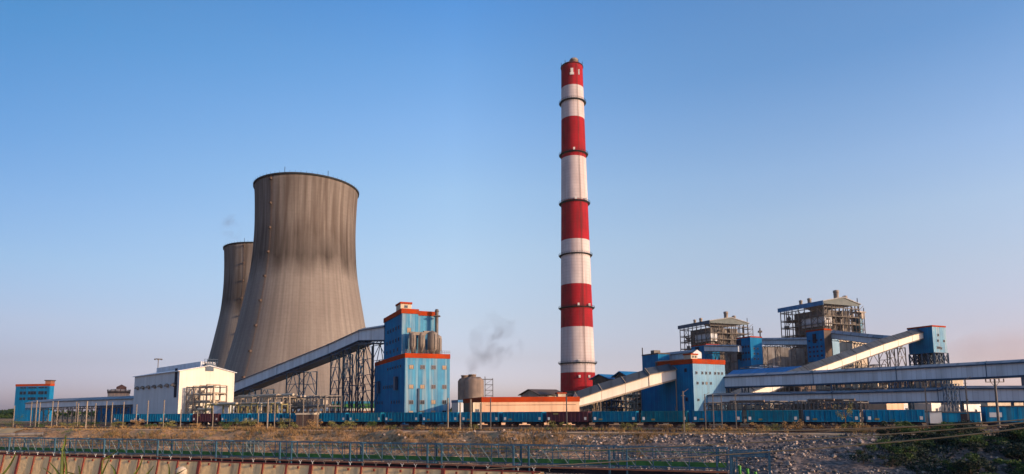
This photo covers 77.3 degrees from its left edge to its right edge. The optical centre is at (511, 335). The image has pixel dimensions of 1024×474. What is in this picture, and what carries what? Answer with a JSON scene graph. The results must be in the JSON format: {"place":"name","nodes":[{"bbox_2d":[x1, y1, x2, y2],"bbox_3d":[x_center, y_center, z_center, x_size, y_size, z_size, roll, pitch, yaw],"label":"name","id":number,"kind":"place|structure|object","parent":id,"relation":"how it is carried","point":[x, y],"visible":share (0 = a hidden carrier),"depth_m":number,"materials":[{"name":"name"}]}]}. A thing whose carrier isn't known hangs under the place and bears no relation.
{"place":"outdoors","nodes":[
{"label":"outdoors","id":0,"kind":"place"},
{"bbox_2d":[14,380,55,420],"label":"plant building","id":1,"kind":"structure","parent":0,"point":[24,393],"depth_m":330.10,"materials":[{"name":"blue paint"}]},
{"bbox_2d":[374,302,449,424],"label":"transfer tower","id":2,"kind":"structure","parent":0,"point":[412,372],"depth_m":205.76,"materials":[{"name":"blue metal"}]},
{"bbox_2d":[451,400,462,411],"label":"building","id":3,"kind":"structure","parent":0,"point":[455,405],"depth_m":260.20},
{"bbox_2d":[15,428,994,435],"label":"dirt track","id":4,"kind":"structure","parent":0,"point":[561,432],"depth_m":120.31,"materials":[{"name":"brown soil"}]},
{"bbox_2d":[0,412,1023,473],"bbox_3d":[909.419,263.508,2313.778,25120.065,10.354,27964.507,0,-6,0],"label":"ground","id":5,"kind":"structure","parent":0,"point":[841,466],"depth_m":110.25,"materials":[{"name":"brown soil"}]},
{"bbox_2d":[0,432,43,436],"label":"water pipe","id":6,"kind":"object","parent":5,"relation":"on","point":[22,434],"visible":1,"depth_m":130.46,"materials":[{"name":"white metal"}]},
{"bbox_2d":[24,396,133,422],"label":"conveyor gallery","id":7,"kind":"object","parent":5,"relation":"on","point":[70,403],"visible":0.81,"depth_m":274.91,"materials":[{"name":"metal"}]},
{"bbox_2d":[95,406,132,421],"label":"building","id":8,"kind":"structure","parent":5,"relation":"on","point":[108,413],"depth_m":292.58,"materials":[{"name":"blue metal"}]},
{"bbox_2d":[107,384,130,396],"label":"building","id":9,"kind":"structure","parent":5,"relation":"on","point":[121,390],"depth_m":414.63,"materials":[{"name":"pink paint"}]},
{"bbox_2d":[133,359,236,423],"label":"sheet metal hall","id":10,"kind":"structure","parent":5,"relation":"on","point":[168,384],"depth_m":223.09,"materials":[{"name":"white paint"}]},
{"bbox_2d":[185,384,227,413],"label":"process tower","id":11,"kind":"structure","parent":5,"relation":"on","point":[195,400],"depth_m":211.16,"materials":[{"name":"metal"}]},
{"bbox_2d":[0,408,451,418],"bbox_3d":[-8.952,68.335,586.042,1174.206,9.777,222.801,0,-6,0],"label":"trees","id":12,"kind":"object","parent":5,"relation":"on","point":[8,411],"visible":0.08,"depth_m":503.83,"materials":[{"name":"green plant"}]},
{"bbox_2d":[208,238,258,412],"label":"cooling tower","id":13,"kind":"structure","parent":5,"relation":"on","point":[237,259],"depth_m":510.00,"materials":[{"name":"concrete"}]},
{"bbox_2d":[205,402,287,424],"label":"pipe rack","id":14,"kind":"object","parent":5,"relation":"on","point":[222,404],"visible":0.45,"depth_m":192.08,"materials":[{"name":"grey metal"}]},
{"bbox_2d":[234,393,301,422],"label":"pipe rack","id":15,"kind":"object","parent":5,"relation":"on","point":[264,397],"visible":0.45,"depth_m":198.61,"materials":[{"name":"metal"}]},
{"bbox_2d":[0,451,550,473],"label":"lined wall","id":16,"kind":"structure","parent":5,"relation":"on","point":[28,464],"depth_m":90.26,"materials":[{"name":"red paint"}]},
{"bbox_2d":[224,171,374,412],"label":"cooling tower","id":17,"kind":"structure","parent":5,"relation":"on","point":[302,295],"depth_m":359.32,"materials":[{"name":"concrete"}]},
{"bbox_2d":[295,413,319,427],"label":"guard hut","id":18,"kind":"object","parent":5,"relation":"on","point":[301,418],"visible":0.75,"depth_m":166.21,"materials":[{"name":"paint"}]},
{"bbox_2d":[234,325,384,412],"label":"conveyor gallery","id":19,"kind":"object","parent":5,"relation":"on","point":[353,342],"visible":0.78,"depth_m":258.96,"materials":[{"name":"blue paint"}]},
{"bbox_2d":[281,395,341,412],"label":"pipe rack","id":20,"kind":"object","parent":5,"relation":"on","point":[324,403],"visible":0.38,"depth_m":186.62,"materials":[{"name":"metal"}]},
{"bbox_2d":[283,408,373,412],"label":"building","id":21,"kind":"structure","parent":5,"relation":"on","point":[321,410],"depth_m":259.31,"materials":[{"name":"grey brick"}]},
{"bbox_2d":[77,426,657,457],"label":"brown scrub","id":22,"kind":"object","parent":5,"relation":"on","point":[363,434],"visible":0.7,"depth_m":126.45,"materials":[{"name":"brown plant"}]},
{"bbox_2d":[0,437,737,473],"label":"guardrail","id":23,"kind":"object","parent":5,"relation":"on","point":[175,453],"visible":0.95,"depth_m":83.29,"materials":[{"name":"metal"}]},
{"bbox_2d":[458,374,492,399],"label":"silo","id":24,"kind":"object","parent":5,"relation":"on","point":[470,385],"visible":0.69,"depth_m":326.00,"materials":[{"name":"concrete"}]},
{"bbox_2d":[1,424,1001,452],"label":"dry grass","id":25,"kind":"structure","parent":5,"relation":"on","point":[298,429],"depth_m":137.50,"materials":[{"name":"brown plant"}]},
{"bbox_2d":[17,425,994,472],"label":"green weeds","id":26,"kind":"object","parent":5,"relation":"on","point":[457,428],"visible":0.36,"depth_m":136.74,"materials":[{"name":"green plant"}]},
{"bbox_2d":[0,424,1020,433],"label":"track ballast","id":27,"kind":"structure","parent":5,"relation":"on","point":[321,426],"depth_m":143.36,"materials":[{"name":"gravel"}]},
{"bbox_2d":[0,424,1014,432],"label":"railway track","id":28,"kind":"structure","parent":27,"relation":"on","point":[641,426],"depth_m":146.15,"materials":[{"name":"metal"}]},
{"bbox_2d":[113,414,141,424],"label":"freight wagon","id":29,"kind":"object","parent":28,"relation":"on","point":[128,418],"visible":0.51,"depth_m":193.76,"materials":[{"name":"blue paint"}]},
{"bbox_2d":[139,414,167,424],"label":"freight wagon","id":30,"kind":"object","parent":28,"relation":"on","point":[155,418],"visible":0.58,"depth_m":189.91,"materials":[{"name":"blue paint"}]},
{"bbox_2d":[165,414,194,424],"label":"freight wagon","id":31,"kind":"object","parent":28,"relation":"on","point":[186,419],"visible":0.69,"depth_m":186.04,"materials":[{"name":"blue paint"}]},
{"bbox_2d":[192,413,224,424],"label":"freight wagon","id":32,"kind":"object","parent":28,"relation":"on","point":[205,419],"visible":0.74,"depth_m":182.23,"materials":[{"name":"brown paint"}]},
{"bbox_2d":[221,413,252,424],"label":"freight wagon","id":33,"kind":"object","parent":28,"relation":"on","point":[227,417],"visible":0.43,"depth_m":178.42,"materials":[{"name":"blue paint"}]},
{"bbox_2d":[251,413,283,424],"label":"freight wagon","id":34,"kind":"object","parent":28,"relation":"on","point":[263,417],"visible":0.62,"depth_m":174.44,"materials":[{"name":"blue paint"}]},
{"bbox_2d":[282,413,295,425],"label":"freight wagon","id":35,"kind":"object","parent":28,"relation":"on","point":[287,415],"visible":0.21,"depth_m":171.78,"materials":[{"name":"blue paint"}]},
{"bbox_2d":[318,413,349,425],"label":"freight wagon","id":36,"kind":"object","parent":28,"relation":"on","point":[337,418],"visible":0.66,"depth_m":166.52,"materials":[{"name":"blue paint"}]},
{"bbox_2d":[349,413,385,425],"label":"freight wagon","id":37,"kind":"object","parent":28,"relation":"on","point":[362,419],"visible":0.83,"depth_m":162.91,"materials":[{"name":"blue paint"}]},
{"bbox_2d":[384,412,422,425],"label":"freight wagon","id":38,"kind":"object","parent":28,"relation":"on","point":[409,418],"visible":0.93,"depth_m":159.06,"materials":[{"name":"blue paint"}]},
{"bbox_2d":[422,412,461,425],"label":"freight wagon","id":39,"kind":"object","parent":28,"relation":"on","point":[432,418],"visible":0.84,"depth_m":155.48,"materials":[{"name":"blue paint"}]},
{"bbox_2d":[461,412,502,425],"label":"freight wagon","id":40,"kind":"object","parent":28,"relation":"on","point":[496,418],"visible":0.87,"depth_m":151.37,"materials":[{"name":"blue paint"}]},
{"bbox_2d":[503,412,545,425],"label":"freight wagon","id":41,"kind":"object","parent":28,"relation":"on","point":[518,418],"visible":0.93,"depth_m":147.56,"materials":[{"name":"blue paint"}]},
{"bbox_2d":[546,411,591,426],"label":"freight wagon","id":42,"kind":"object","parent":28,"relation":"on","point":[578,418],"visible":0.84,"depth_m":143.66,"materials":[{"name":"brown paint"}]},
{"bbox_2d":[592,411,639,426],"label":"freight wagon","id":43,"kind":"object","parent":28,"relation":"on","point":[604,418],"visible":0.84,"depth_m":139.96,"materials":[{"name":"blue paint"}]},
{"bbox_2d":[641,411,689,426],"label":"freight wagon","id":44,"kind":"object","parent":28,"relation":"on","point":[654,418],"visible":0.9,"depth_m":136.14,"materials":[{"name":"blue paint"}]},
{"bbox_2d":[692,411,743,426],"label":"freight wagon","id":45,"kind":"object","parent":28,"relation":"on","point":[728,418],"visible":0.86,"depth_m":132.16,"materials":[{"name":"blue paint"}]},
{"bbox_2d":[746,410,799,426],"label":"freight wagon","id":46,"kind":"object","parent":28,"relation":"on","point":[767,417],"visible":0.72,"depth_m":128.31,"materials":[{"name":"blue paint"}]},
{"bbox_2d":[803,410,859,426],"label":"freight wagon","id":47,"kind":"object","parent":28,"relation":"on","point":[819,417],"visible":0.84,"depth_m":124.66,"materials":[{"name":"blue paint"}]},
{"bbox_2d":[863,410,925,427],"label":"freight wagon","id":48,"kind":"object","parent":28,"relation":"on","point":[877,417],"visible":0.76,"depth_m":120.74,"materials":[{"name":"blue paint"}]},
{"bbox_2d":[925,411,941,427],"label":"brake van","id":49,"kind":"object","parent":28,"relation":"on","point":[934,417],"visible":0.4,"depth_m":118.33,"materials":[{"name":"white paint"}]},
{"bbox_2d":[925,411,980,424],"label":"service coach","id":50,"kind":"object","parent":28,"relation":"on","point":[954,417],"visible":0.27,"depth_m":126.13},
{"bbox_2d":[518,389,560,396],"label":"dark shed","id":51,"kind":"structure","parent":5,"relation":"on","point":[539,393],"depth_m":335.07,"materials":[{"name":"metal"}]},
{"bbox_2d":[558,57,596,391],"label":"striped chimney","id":52,"kind":"object","parent":5,"relation":"on","point":[577,364],"visible":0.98,"depth_m":512.45,"materials":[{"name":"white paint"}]},
{"bbox_2d":[566,393,628,418],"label":"pipe rack","id":53,"kind":"object","parent":5,"relation":"on","point":[588,407],"visible":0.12,"depth_m":231.57,"materials":[{"name":"metal"}]},
{"bbox_2d":[589,374,614,385],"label":"blue roofed shed","id":54,"kind":"structure","parent":5,"relation":"on","point":[599,378],"depth_m":293.68,"materials":[{"name":"metal"}]},
{"bbox_2d":[596,391,639,410],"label":"pipe rack","id":55,"kind":"object","parent":5,"relation":"on","point":[620,406],"visible":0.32,"depth_m":234.23,"materials":[{"name":"grey metal"}]},
{"bbox_2d":[573,364,677,410],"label":"conveyor gallery","id":56,"kind":"object","parent":5,"relation":"on","point":[645,378],"visible":0.88,"depth_m":197.68,"materials":[{"name":"metal"}]},
{"bbox_2d":[625,390,641,420],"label":"process tower","id":57,"kind":"structure","parent":5,"relation":"on","point":[636,403],"depth_m":223.68,"materials":[{"name":"metal"}]},
{"bbox_2d":[641,385,659,410],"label":"blue annex","id":58,"kind":"object","parent":5,"relation":"on","point":[650,398],"visible":0.07,"depth_m":217.21,"materials":[{"name":"blue metal"}]},
{"bbox_2d":[307,429,1018,473],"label":"rubble","id":59,"kind":"object","parent":5,"relation":"on","point":[861,441],"visible":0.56,"depth_m":100.56,"materials":[{"name":"grey stone"}]},
{"bbox_2d":[667,349,701,359],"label":"conveyor gallery","id":60,"kind":"object","parent":5,"relation":"on","point":[677,355],"visible":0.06,"depth_m":327.95,"materials":[{"name":"metal"}]},
{"bbox_2d":[678,311,752,359],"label":"boiler house","id":61,"kind":"structure","parent":5,"relation":"on","point":[719,332],"depth_m":640.64,"materials":[{"name":"metal"}]},
{"bbox_2d":[704,345,741,373],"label":"conveyor gallery","id":62,"kind":"object","parent":5,"relation":"on","point":[715,349],"visible":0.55,"depth_m":359.59,"materials":[{"name":"metal"}]},
{"bbox_2d":[703,400,788,423],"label":"pipe rack","id":63,"kind":"object","parent":5,"relation":"on","point":[766,405],"visible":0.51,"depth_m":174.91,"materials":[{"name":"metal"}]},
{"bbox_2d":[729,449,770,473],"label":"portal frame","id":64,"kind":"object","parent":5,"relation":"on","point":[732,465],"visible":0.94,"depth_m":65.82,"materials":[{"name":"teal paint"}]},
{"bbox_2d":[725,347,804,370],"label":"turbine hall","id":65,"kind":"structure","parent":5,"relation":"on","point":[785,356],"depth_m":433.56,"materials":[{"name":"metal"}]},
{"bbox_2d":[726,366,815,392],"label":"blue roofed shed","id":66,"kind":"structure","parent":5,"relation":"on","point":[766,370],"depth_m":275.95,"materials":[{"name":"metal"}]},
{"bbox_2d":[762,337,806,367],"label":"conveyor gallery","id":67,"kind":"object","parent":5,"relation":"on","point":[801,341],"visible":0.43,"depth_m":363.97,"materials":[{"name":"metal"}]},
{"bbox_2d":[806,328,831,363],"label":"transfer tower","id":68,"kind":"structure","parent":5,"relation":"on","point":[819,344],"depth_m":339.72,"materials":[{"name":"blue metal"}]},
{"bbox_2d":[778,290,865,364],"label":"boiler house","id":69,"kind":"structure","parent":5,"relation":"on","point":[822,314],"depth_m":529.54,"materials":[{"name":"metal"}]},
{"bbox_2d":[730,328,923,418],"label":"conveyor gallery","id":70,"kind":"object","parent":5,"relation":"on","point":[863,352],"visible":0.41,"depth_m":282.53,"materials":[{"name":"metal"}]},
{"bbox_2d":[785,398,868,425],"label":"pipe rack","id":71,"kind":"object","parent":5,"relation":"on","point":[809,404],"visible":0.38,"depth_m":159.12,"materials":[{"name":"metal"}]},
{"bbox_2d":[831,339,840,368],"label":"lift shaft","id":72,"kind":"object","parent":5,"relation":"on","point":[835,347],"depth_m":348.27,"materials":[{"name":"blue paint"}]},
{"bbox_2d":[806,383,893,406],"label":"pipe rack","id":73,"kind":"object","parent":5,"relation":"on","point":[872,386],"visible":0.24,"depth_m":234.76,"materials":[{"name":"metal"}]},
{"bbox_2d":[839,341,867,366],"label":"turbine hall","id":74,"kind":"structure","parent":5,"relation":"on","point":[844,346],"depth_m":404.82,"materials":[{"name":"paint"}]},
{"bbox_2d":[848,447,874,463],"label":"shrub","id":75,"kind":"object","parent":5,"relation":"on","point":[864,457],"visible":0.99,"depth_m":88.99,"materials":[{"name":"green plant"}]},
{"bbox_2d":[706,386,1023,411],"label":"conveyor gallery","id":76,"kind":"object","parent":5,"relation":"on","point":[1012,395],"visible":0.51,"depth_m":167.14,"materials":[{"name":"pale grey corrugated metal sheet"},{"name":"weathered steel"}]},
{"bbox_2d":[831,330,902,367],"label":"conveyor gallery","id":77,"kind":"object","parent":5,"relation":"on","point":[855,337],"visible":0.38,"depth_m":328.31,"materials":[{"name":"metal"}]},
{"bbox_2d":[723,359,1023,418],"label":"conveyor gallery","id":78,"kind":"object","parent":5,"relation":"on","point":[1000,369],"visible":0.85,"depth_m":174.82,"materials":[{"name":"pale grey corrugated metal sheet"},{"name":"weathered steel"}]},
{"bbox_2d":[873,438,901,451],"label":"shrub","id":79,"kind":"object","parent":5,"relation":"on","point":[887,446],"visible":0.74,"depth_m":92.46,"materials":[{"name":"green plant"}]},
{"bbox_2d":[876,453,905,466],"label":"shrub","id":80,"kind":"object","parent":5,"relation":"on","point":[889,462],"visible":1,"depth_m":86.51,"materials":[{"name":"green plant"}]},
{"bbox_2d":[891,446,917,460],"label":"shrub","id":81,"kind":"object","parent":5,"relation":"on","point":[901,449],"visible":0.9,"depth_m":87.72,"materials":[{"name":"green plant"}]},
{"bbox_2d":[895,421,918,434],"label":"shrub","id":82,"kind":"object","parent":5,"relation":"on","point":[902,430],"visible":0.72,"depth_m":100.29,"materials":[{"name":"green plant"}]},
{"bbox_2d":[899,440,934,451],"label":"shrub","id":83,"kind":"object","parent":5,"relation":"on","point":[910,443],"visible":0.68,"depth_m":92.14,"materials":[{"name":"green plant"}]},
{"bbox_2d":[889,380,954,404],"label":"pipe rack","id":84,"kind":"object","parent":5,"relation":"on","point":[930,384],"visible":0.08,"depth_m":217.06,"materials":[{"name":"metal"}]},
{"bbox_2d":[907,325,948,384],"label":"stilt tower","id":85,"kind":"structure","parent":5,"relation":"on","point":[930,348],"depth_m":304.53,"materials":[{"name":"blue metal"}]},
{"bbox_2d":[942,384,954,425],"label":"lattice mast","id":86,"kind":"object","parent":5,"relation":"on","point":[948,401],"visible":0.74,"depth_m":149.43,"materials":[{"name":"grey metal"}]},
{"bbox_2d":[877,431,1023,473],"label":"ground cover","id":87,"kind":"object","parent":5,"relation":"on","point":[943,447],"visible":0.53,"depth_m":88.60,"materials":[{"name":"green plant"}]},
{"bbox_2d":[950,384,961,411],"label":"lattice mast","id":88,"kind":"object","parent":5,"relation":"on","point":[956,397],"visible":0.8,"depth_m":149.31,"materials":[{"name":"grey metal"}]},
{"bbox_2d":[952,434,988,445],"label":"shrub","id":89,"kind":"object","parent":5,"relation":"on","point":[974,439],"visible":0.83,"depth_m":90.17,"materials":[{"name":"green plant"}]},
{"bbox_2d":[956,455,992,473],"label":"shrub","id":90,"kind":"object","parent":5,"relation":"on","point":[970,465],"visible":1,"depth_m":79.65,"materials":[{"name":"green plant"}]},
{"bbox_2d":[962,440,992,452],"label":"shrub","id":91,"kind":"object","parent":5,"relation":"on","point":[975,448],"visible":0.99,"depth_m":88.44,"materials":[{"name":"green plant"}]},
{"bbox_2d":[957,403,1023,405],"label":"building","id":92,"kind":"structure","parent":5,"relation":"on","point":[1000,404],"depth_m":207.41,"materials":[{"name":"paint"}]},
{"bbox_2d":[976,435,1011,444],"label":"shrub","id":93,"kind":"object","parent":5,"relation":"on","point":[997,438],"visible":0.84,"depth_m":90.71,"materials":[{"name":"green plant"}]},
{"bbox_2d":[985,378,1003,427],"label":"utility pole","id":94,"kind":"object","parent":5,"relation":"on","point":[996,403],"visible":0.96,"depth_m":117.23,"materials":[{"name":"concrete"}]},
{"bbox_2d":[992,458,1023,472],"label":"shrub","id":95,"kind":"object","parent":5,"relation":"on","point":[1019,468],"visible":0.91,"depth_m":82.22,"materials":[{"name":"green plant"}]},
{"bbox_2d":[1000,441,1023,457],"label":"shrub","id":96,"kind":"object","parent":5,"relation":"on","point":[1007,445],"visible":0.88,"depth_m":86.02,"materials":[{"name":"green plant"}]},
{"bbox_2d":[0,0,1023,411],"label":"sky","id":97,"kind":"structure","parent":0,"point":[749,160],"materials":[{"name":"blue"}]},
{"bbox_2d":[463,392,579,424],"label":"building","id":98,"kind":"structure","parent":0,"point":[557,403],"depth_m":174.15,"materials":[{"name":"pink paint"}]},
{"bbox_2d":[642,348,669,369],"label":"transfer tower","id":99,"kind":"structure","parent":0,"point":[651,359],"depth_m":335.79,"materials":[{"name":"metal"}]},
{"bbox_2d":[657,353,726,422],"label":"transfer tower","id":100,"kind":"structure","parent":0,"point":[698,379],"depth_m":199.30,"materials":[{"name":"blue metal"}]},
{"bbox_2d":[691,344,719,359],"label":"transfer tower","id":101,"kind":"structure","parent":0,"point":[705,354],"depth_m":373.50,"materials":[{"name":"blue metal"}]},
{"bbox_2d":[736,328,762,369],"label":"transfer tower","id":102,"kind":"structure","parent":0,"point":[750,354],"depth_m":353.74,"materials":[{"name":"blue metal"}]},
{"bbox_2d":[487,427,1023,468],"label":"power line","id":103,"kind":"object","parent":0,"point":[776,451],"visible":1,"depth_m":43.72,"materials":[{"name":"black metal"}]},
{"bbox_2d":[544,419,1022,433],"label":"power line","id":104,"kind":"object","parent":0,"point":[763,431],"visible":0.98,"depth_m":49.84,"materials":[{"name":"black metal"}]},
{"bbox_2d":[550,422,1023,451],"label":"power line","id":105,"kind":"object","parent":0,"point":[802,439],"visible":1,"depth_m":46.02,"materials":[{"name":"black metal"}]},
{"bbox_2d":[862,403,903,420],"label":"building","id":106,"kind":"structure","parent":0,"point":[897,406],"depth_m":191.29,"materials":[{"name":"pink paint"}]},
{"bbox_2d":[755,419,1023,435],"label":"power line","id":107,"kind":"object","parent":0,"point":[889,428],"visible":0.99,"depth_m":45.73,"materials":[{"name":"metal"}]},
{"bbox_2d":[908,403,940,422],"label":"building","id":108,"kind":"structure","parent":0,"point":[930,406],"depth_m":175.43,"materials":[{"name":"white paint"}]},
{"bbox_2d":[941,404,981,420],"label":"building","id":109,"kind":"structure","parent":0,"point":[974,407],"depth_m":177.15,"materials":[{"name":"white paint"}]},
{"bbox_2d":[980,406,1023,426],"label":"service coach","id":110,"kind":"object","parent":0,"point":[988,413],"visible":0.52,"depth_m":123.62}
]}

